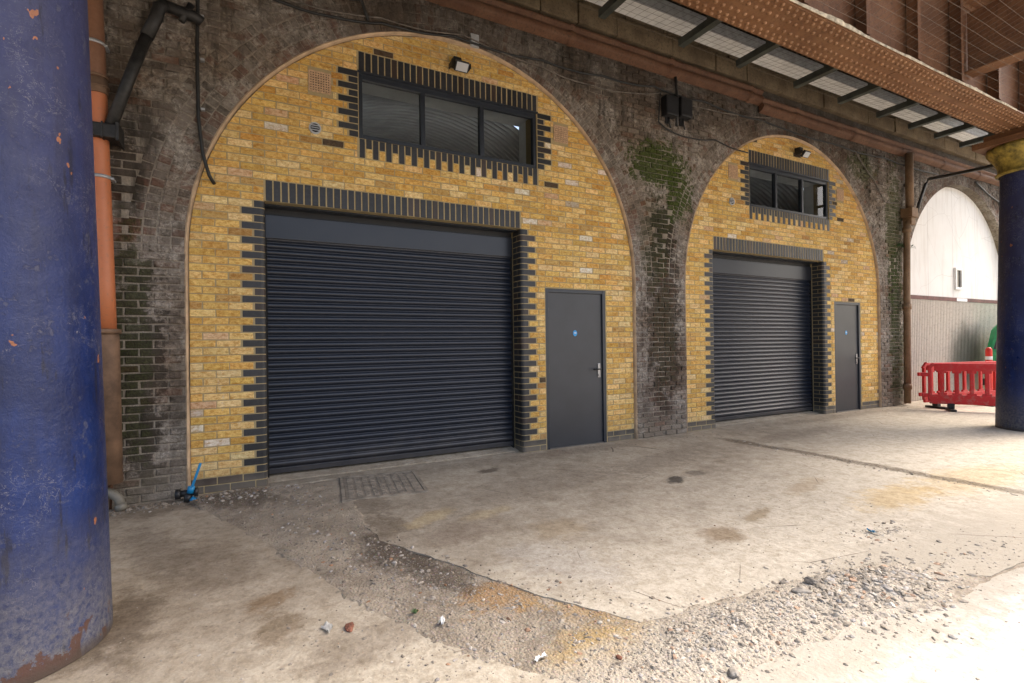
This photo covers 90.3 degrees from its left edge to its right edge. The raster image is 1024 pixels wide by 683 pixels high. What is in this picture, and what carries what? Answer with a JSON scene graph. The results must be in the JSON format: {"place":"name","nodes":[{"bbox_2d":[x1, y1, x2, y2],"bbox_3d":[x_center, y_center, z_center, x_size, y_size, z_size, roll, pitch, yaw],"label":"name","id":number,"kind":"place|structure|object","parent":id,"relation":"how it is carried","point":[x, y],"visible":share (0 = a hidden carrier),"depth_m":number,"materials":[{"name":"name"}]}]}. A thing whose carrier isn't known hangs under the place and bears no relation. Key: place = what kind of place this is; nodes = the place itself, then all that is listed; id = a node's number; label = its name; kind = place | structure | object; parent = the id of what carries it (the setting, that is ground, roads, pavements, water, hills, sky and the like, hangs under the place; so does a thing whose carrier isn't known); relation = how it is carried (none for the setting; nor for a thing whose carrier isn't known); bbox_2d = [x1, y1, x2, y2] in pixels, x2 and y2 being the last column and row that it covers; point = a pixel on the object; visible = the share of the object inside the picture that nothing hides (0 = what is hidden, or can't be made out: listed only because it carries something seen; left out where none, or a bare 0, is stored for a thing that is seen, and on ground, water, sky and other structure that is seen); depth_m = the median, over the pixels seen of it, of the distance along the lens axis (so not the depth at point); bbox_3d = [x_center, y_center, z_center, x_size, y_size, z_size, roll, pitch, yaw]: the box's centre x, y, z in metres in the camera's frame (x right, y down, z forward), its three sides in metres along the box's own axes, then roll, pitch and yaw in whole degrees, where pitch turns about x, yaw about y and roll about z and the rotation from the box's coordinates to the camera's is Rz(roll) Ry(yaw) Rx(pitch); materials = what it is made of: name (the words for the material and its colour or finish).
{"place":"outdoors","nodes":[
{"label":"outdoors","id":0,"kind":"place"},
{"bbox_2d":[33,501,577,682],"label":"pavement","id":1,"kind":"structure","parent":0,"point":[158,564],"depth_m":2.62,"materials":[{"name":"concrete"}]},
{"bbox_2d":[0,0,112,682],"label":"iron column","id":2,"kind":"structure","parent":1,"relation":"on","point":[56,609],"depth_m":2.28,"materials":[{"name":"blue metal"}]},
{"bbox_2d":[108,485,127,511],"bbox_3d":[-3.584,1.332,4.500,0.345,0.344,0.133,-1,0,-14],"label":"waste pipe","id":3,"kind":"object","parent":1,"relation":"on","point":[116,497],"visible":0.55,"depth_m":4.48,"materials":[{"name":"grey plastic"}]},
{"bbox_2d":[321,621,333,632],"bbox_3d":[-0.932,1.437,2.574,0.105,0.023,0.049,-1,0,41],"label":"rag","id":4,"kind":"object","parent":1,"relation":"on","point":[327,626],"visible":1,"depth_m":2.58,"materials":[{"name":"white fabric"}]},
{"bbox_2d":[345,622,353,632],"bbox_3d":[-0.824,1.447,2.580,0.047,0.028,0.081,-1,0,-13],"label":"brick fragment","id":5,"kind":"object","parent":1,"relation":"on","point":[349,626],"visible":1,"depth_m":2.56,"materials":[{"name":"brick"}]},
{"bbox_2d":[362,93,518,161],"bbox_3d":[-2.598,-0.900,9.848,5.280,4.800,7.100,-1,0,-28],"label":"vault lining","id":6,"kind":"object","parent":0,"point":[390,119],"visible":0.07,"depth_m":7.61,"materials":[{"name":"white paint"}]},
{"bbox_2d":[92,410,1023,682],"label":"ground","id":7,"kind":"structure","parent":0,"point":[570,671],"depth_m":2.75,"materials":[{"name":"grey gravel"}]},
{"bbox_2d":[175,463,201,502],"bbox_3d":[-3.008,1.320,4.737,0.226,0.370,0.107,-1,0,-19],"label":"stop valve","id":8,"kind":"object","parent":7,"relation":"on","point":[189,492],"visible":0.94,"depth_m":4.71,"materials":[{"name":"blue metal"}]},
{"bbox_2d":[438,616,444,624],"bbox_3d":[-0.359,1.418,2.600,0.033,0.040,0.052,-1,0,6],"label":"paper scrap","id":9,"kind":"object","parent":7,"relation":"on","point":[442,620],"visible":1,"depth_m":2.59,"materials":[{"name":"white paper"}]},
{"bbox_2d":[534,652,547,660],"bbox_3d":[0.127,1.424,2.304,0.077,0.019,0.025,-1,0,-35],"label":"paper scrap","id":10,"kind":"object","parent":7,"relation":"on","point":[539,657],"visible":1,"depth_m":2.30,"materials":[{"name":"white paper"}]},
{"bbox_2d":[103,0,998,507],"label":"viaduct wall","id":11,"kind":"structure","parent":7,"relation":"on","point":[661,174],"depth_m":6.79,"materials":[{"name":"brick"}]},
{"bbox_2d":[87,0,122,485],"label":"drainpipe","id":12,"kind":"object","parent":11,"relation":"attached to","point":[104,179],"visible":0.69,"depth_m":4.44,"materials":[{"name":"orange metal"}]},
{"bbox_2d":[92,0,204,149],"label":"black pipe","id":13,"kind":"object","parent":11,"relation":"attached to","point":[110,130],"visible":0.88,"depth_m":4.55,"materials":[{"name":"metal"}]},
{"bbox_2d":[195,0,215,184],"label":"cable","id":14,"kind":"object","parent":11,"relation":"attached to","point":[197,74],"visible":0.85,"depth_m":4.91,"materials":[{"name":"black rubber"}]},
{"bbox_2d":[350,0,368,20],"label":"cable","id":15,"kind":"object","parent":11,"relation":"attached to","point":[364,11],"visible":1,"depth_m":5.64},
{"bbox_2d":[470,33,478,48],"bbox_3d":[-0.466,-3.721,6.313,0.110,0.160,0.040,-1,0,-28],"label":"wall plate","id":16,"kind":"object","parent":11,"relation":"attached to","point":[474,36],"depth_m":6.30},
{"bbox_2d":[290,0,769,117],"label":"cable","id":17,"kind":"object","parent":11,"relation":"attached to","point":[501,53],"visible":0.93,"depth_m":6.32,"materials":[{"name":"black rubber"}]},
{"bbox_2d":[426,0,763,105],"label":"gutter","id":18,"kind":"object","parent":11,"relation":"attached to","point":[526,20],"visible":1,"depth_m":7.12,"materials":[{"name":"brown metal"}]},
{"bbox_2d":[273,0,938,174],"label":"cable","id":19,"kind":"object","parent":11,"relation":"attached to","point":[420,32],"visible":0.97,"depth_m":6.75,"materials":[{"name":"black rubber"}]},
{"bbox_2d":[661,94,678,127],"bbox_3d":[2.408,-3.503,7.783,0.240,0.458,0.142,-1,0,-28],"label":"equipment box","id":20,"kind":"object","parent":11,"relation":"attached to","point":[669,107],"visible":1,"depth_m":7.73,"materials":[{"name":"black plastic"}]},
{"bbox_2d":[674,77,678,125],"bbox_3d":[2.536,-3.698,7.845,0.053,0.753,0.063,-1,0,-28],"label":"cable","id":21,"kind":"object","parent":11,"relation":"attached to","point":[676,94],"visible":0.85,"depth_m":7.83,"materials":[{"name":"black rubber"}]},
{"bbox_2d":[678,97,692,129],"bbox_3d":[2.672,-3.535,7.923,0.240,0.458,0.142,-1,0,-28],"label":"equipment box","id":22,"kind":"object","parent":11,"relation":"attached to","point":[685,109],"visible":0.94,"depth_m":7.86,"materials":[{"name":"black plastic"}]},
{"bbox_2d":[658,91,747,152],"bbox_3d":[3.104,-3.494,8.179,2.039,0.611,0.020,-1,0,-28],"label":"cable","id":23,"kind":"object","parent":11,"relation":"attached to","point":[690,137],"visible":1,"depth_m":8.00,"materials":[{"name":"black rubber"}]},
{"bbox_2d":[666,0,987,132],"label":"bridge deck","id":24,"kind":"structure","parent":11,"relation":"on","point":[705,15],"depth_m":8.87,"materials":[{"name":"metal"}]},
{"bbox_2d":[598,0,625,19],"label":"deck bracket","id":25,"kind":"object","parent":24,"relation":"attached to","point":[607,9],"visible":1,"depth_m":6.38,"materials":[{"name":"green metal"}]},
{"bbox_2d":[678,15,722,47],"bbox_3d":[2.829,-4.618,6.372,0.100,0.888,1.900,-1,0,-28],"label":"deck bracket","id":26,"kind":"object","parent":24,"relation":"attached to","point":[700,29],"visible":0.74,"depth_m":6.90,"materials":[{"name":"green metal"}]},
{"bbox_2d":[736,40,780,67],"bbox_3d":[3.888,-4.629,6.936,0.100,0.888,1.900,-1,0,-28],"label":"deck bracket","id":27,"kind":"object","parent":24,"relation":"attached to","point":[768,46],"visible":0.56,"depth_m":7.45,"materials":[{"name":"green metal"}]},
{"bbox_2d":[793,64,838,88],"bbox_3d":[5.124,-4.642,7.593,0.100,0.888,1.900,-1,0,-28],"label":"deck bracket","id":28,"kind":"object","parent":24,"relation":"attached to","point":[826,69],"visible":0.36,"depth_m":8.12,"materials":[{"name":"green metal"}]},
{"bbox_2d":[837,82,881,104],"bbox_3d":[6.228,-4.654,8.179,0.100,0.888,1.900,-1,0,-28],"label":"deck bracket","id":29,"kind":"object","parent":24,"relation":"attached to","point":[862,91],"visible":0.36,"depth_m":8.71,"materials":[{"name":"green metal"}]},
{"bbox_2d":[569,0,986,146],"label":"bird net","id":30,"kind":"object","parent":29,"relation":"attached to","point":[783,65],"visible":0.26,"depth_m":8.16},
{"bbox_2d":[586,0,987,140],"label":"cable trough","id":31,"kind":"object","parent":29,"relation":"attached to","point":[686,16],"visible":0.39,"depth_m":8.27,"materials":[{"name":"grey metal"}]},
{"bbox_2d":[876,98,920,117],"bbox_3d":[7.332,-4.665,8.766,0.100,0.888,1.900,-1,0,-28],"label":"deck bracket","id":32,"kind":"object","parent":24,"relation":"attached to","point":[908,103],"visible":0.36,"depth_m":9.30,"materials":[{"name":"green metal"}]},
{"bbox_2d":[908,111,951,129],"bbox_3d":[8.347,-4.676,9.305,0.100,0.888,1.900,-1,0,-28],"label":"deck bracket","id":33,"kind":"object","parent":24,"relation":"attached to","point":[928,120],"visible":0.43,"depth_m":9.83,"materials":[{"name":"black metal"}]},
{"bbox_2d":[934,122,975,138],"bbox_3d":[9.274,-4.686,9.798,0.100,0.888,1.900,-1,0,-28],"label":"deck bracket","id":34,"kind":"object","parent":24,"relation":"attached to","point":[957,129],"visible":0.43,"depth_m":10.33,"materials":[{"name":"black metal"}]},
{"bbox_2d":[959,132,994,147],"bbox_3d":[10.246,-4.696,10.314,0.100,0.888,1.900,-1,0,-28],"label":"deck bracket","id":35,"kind":"object","parent":24,"relation":"attached to","point":[970,142],"visible":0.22,"depth_m":10.92,"materials":[{"name":"black metal"}]},
{"bbox_2d":[854,150,899,203],"bbox_3d":[7.580,-3.372,10.557,1.710,0.928,0.023,-1,0,-28],"label":"cable","id":36,"kind":"object","parent":11,"relation":"attached to","point":[874,180],"visible":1,"depth_m":10.48,"materials":[{"name":"black rubber"}]},
{"bbox_2d":[759,98,998,185],"bbox_3d":[9.942,-4.133,11.770,12.780,0.245,0.117,-1,0,-28],"label":"gutter","id":37,"kind":"object","parent":11,"relation":"attached to","point":[784,112],"visible":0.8,"depth_m":10.20,"materials":[{"name":"brown metal"}]},
{"bbox_2d":[900,152,917,403],"bbox_3d":[8.501,-1.370,10.915,0.378,5.372,0.220,-1,0,-28],"label":"downpipe","id":38,"kind":"object","parent":11,"relation":"attached to","point":[909,214],"visible":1,"depth_m":10.86,"materials":[{"name":"brown metal"}]},
{"bbox_2d":[911,187,997,401],"bbox_3d":[10.943,-1.199,12.579,5.612,5.180,0.090,-1,0,-28],"label":"arch hoarding","id":39,"kind":"object","parent":11,"relation":"attached to","point":[954,271],"visible":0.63,"depth_m":12.48,"materials":[{"name":"white paint"}]},
{"bbox_2d":[953,267,962,289],"bbox_3d":[11.051,-1.551,12.623,0.360,0.540,0.060,-1,0,-28],"label":"window","id":40,"kind":"structure","parent":39,"relation":"in","point":[958,272],"depth_m":12.62,"materials":[{"name":"white paint"}]},
{"bbox_2d":[916,164,993,212],"bbox_3d":[8.363,-3.189,9.693,0.304,0.822,3.690,-1,0,24],"label":"conduit pipe","id":41,"kind":"object","parent":11,"relation":"attached to","point":[949,175],"visible":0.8,"depth_m":10.16,"materials":[{"name":"black metal"}]},
{"bbox_2d":[975,181,998,203],"bbox_3d":[12.618,-3.378,13.234,2.517,1.232,0.039,-1,0,-28],"label":"cable","id":42,"kind":"object","parent":11,"relation":"attached to","point":[986,192],"visible":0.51,"depth_m":12.93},
{"bbox_2d":[727,667,738,678],"bbox_3d":[0.948,1.420,2.185,0.051,0.034,0.069,-1,0,27],"label":"rock","id":43,"kind":"object","parent":7,"relation":"on","point":[732,672],"visible":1,"depth_m":2.17,"materials":[{"name":"beige stone"}]},
{"bbox_2d":[791,587,811,593],"bbox_3d":[1.607,1.386,2.827,0.114,0.042,0.057,-1,0,6],"label":"rock","id":44,"kind":"object","parent":7,"relation":"on","point":[800,590],"visible":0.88,"depth_m":2.81,"materials":[{"name":"beige stone"}]},
{"bbox_2d":[804,576,818,584],"bbox_3d":[1.739,1.391,2.957,0.083,0.048,0.069,-1,0,41],"label":"rock","id":45,"kind":"object","parent":7,"relation":"on","point":[810,580],"visible":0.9,"depth_m":2.94,"materials":[{"name":"grey stone"}]},
{"bbox_2d":[270,400,1023,621],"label":"pavement","id":46,"kind":"structure","parent":0,"point":[582,499],"depth_m":4.39,"materials":[{"name":"concrete"}]},
{"bbox_2d":[340,470,428,501],"bbox_3d":[-1.331,1.470,5.219,0.800,0.032,0.880,-1,0,-20],"label":"inspection cover","id":47,"kind":"object","parent":46,"relation":"on","point":[367,486],"visible":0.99,"depth_m":5.15,"materials":[{"name":"metal"}]},
{"bbox_2d":[184,31,637,493],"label":"front wall","id":48,"kind":"structure","parent":46,"relation":"on","point":[356,299],"depth_m":6.04,"materials":[{"name":"yellow brick"}]},
{"bbox_2d":[357,69,537,168],"bbox_3d":[-0.804,-2.663,6.453,2.345,0.754,0.512,-1,0,-28],"label":"window","id":49,"kind":"structure","parent":48,"relation":"in","point":[369,83],"depth_m":6.36,"materials":[{"name":"black glass"}]},
{"bbox_2d":[449,56,470,73],"bbox_3d":[-0.631,-3.338,6.152,0.240,0.204,0.224,-1,0,-28],"label":"floodlight","id":50,"kind":"object","parent":48,"relation":"attached to","point":[456,63],"visible":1,"depth_m":6.09,"materials":[{"name":"black plastic"}]},
{"bbox_2d":[545,288,606,449],"bbox_3d":[0.882,0.364,7.091,1.005,2.167,0.170,-1,0,-28],"label":"door","id":51,"kind":"structure","parent":48,"relation":"in","point":[575,319],"depth_m":7.07,"materials":[{"name":"grey metal"}]},
{"bbox_2d":[685,135,881,432],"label":"front wall","id":52,"kind":"structure","parent":46,"relation":"on","point":[782,313],"depth_m":9.39,"materials":[{"name":"yellow brick"}]},
{"bbox_2d":[749,162,829,219],"bbox_3d":[4.997,-2.724,9.536,2.345,0.754,0.512,-1,0,-28],"label":"window","id":53,"kind":"structure","parent":52,"relation":"in","point":[805,201],"depth_m":9.53,"materials":[{"name":"black glass"}]},
{"bbox_2d":[795,147,810,157],"bbox_3d":[5.311,-3.450,9.311,0.240,0.204,0.224,-1,0,-28],"label":"floodlight","id":54,"kind":"object","parent":52,"relation":"attached to","point":[804,154],"visible":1,"depth_m":9.25,"materials":[{"name":"black plastic"}]},
{"bbox_2d":[834,302,860,412],"bbox_3d":[6.659,0.303,10.162,0.890,2.167,0.170,-1,0,-28],"label":"door","id":55,"kind":"structure","parent":52,"relation":"in","point":[846,314],"depth_m":10.16,"materials":[{"name":"grey metal"}]},
{"bbox_2d":[917,361,995,408],"bbox_3d":[9.224,0.881,10.529,2.130,0.947,0.400,-1,0,-14],"label":"road barrier","id":56,"kind":"object","parent":46,"relation":"on","point":[980,391],"visible":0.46,"depth_m":10.52,"materials":[{"name":"red plastic"}]},
{"bbox_2d":[985,347,992,389],"bbox_3d":[10.763,0.734,11.494,0.320,1.210,0.320,-1,0,-28],"label":"marker post","id":57,"kind":"object","parent":46,"relation":"on","point":[988,354],"visible":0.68,"depth_m":11.44,"materials":[{"name":"red plastic"}]},
{"bbox_2d":[972,127,1023,431],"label":"iron column","id":58,"kind":"structure","parent":46,"relation":"on","point":[1003,153],"depth_m":7.84,"materials":[{"name":"blue metal"}]},
{"bbox_2d":[672,0,1023,133],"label":"plate girder","id":59,"kind":"object","parent":58,"relation":"on","point":[836,37],"visible":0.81,"depth_m":6.08,"materials":[{"name":"brown metal"}]},
{"bbox_2d":[817,0,1023,105],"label":"bird net","id":60,"kind":"object","parent":59,"relation":"attached to","point":[955,36],"visible":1,"depth_m":5.60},
{"bbox_2d":[964,0,1023,77],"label":"cross girder","id":61,"kind":"object","parent":59,"relation":"attached to","point":[1017,7],"visible":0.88,"depth_m":6.69,"materials":[{"name":"brown metal"}]},
{"bbox_2d":[750,177,803,211],"bbox_3d":[3.247,-0.962,12.955,5.280,4.800,7.100,-1,0,-28],"label":"vault lining","id":62,"kind":"object","parent":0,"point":[761,193],"visible":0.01,"depth_m":10.79,"materials":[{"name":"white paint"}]},
{"bbox_2d":[727,567,1023,682],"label":"road","id":63,"kind":"structure","parent":0,"point":[984,624],"depth_m":2.33,"materials":[{"name":"concrete"}]},
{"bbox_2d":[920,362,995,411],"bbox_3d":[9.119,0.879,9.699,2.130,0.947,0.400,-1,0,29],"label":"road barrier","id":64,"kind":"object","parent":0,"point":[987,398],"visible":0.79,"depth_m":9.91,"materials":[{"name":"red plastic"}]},
{"bbox_2d":[983,325,996,384],"bbox_3d":[12.467,0.409,12.180,1.960,1.818,1.346,-1,0,-28],"label":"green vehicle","id":65,"kind":"object","parent":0,"point":[992,342],"visible":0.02,"depth_m":12.38,"materials":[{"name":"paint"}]}
]}

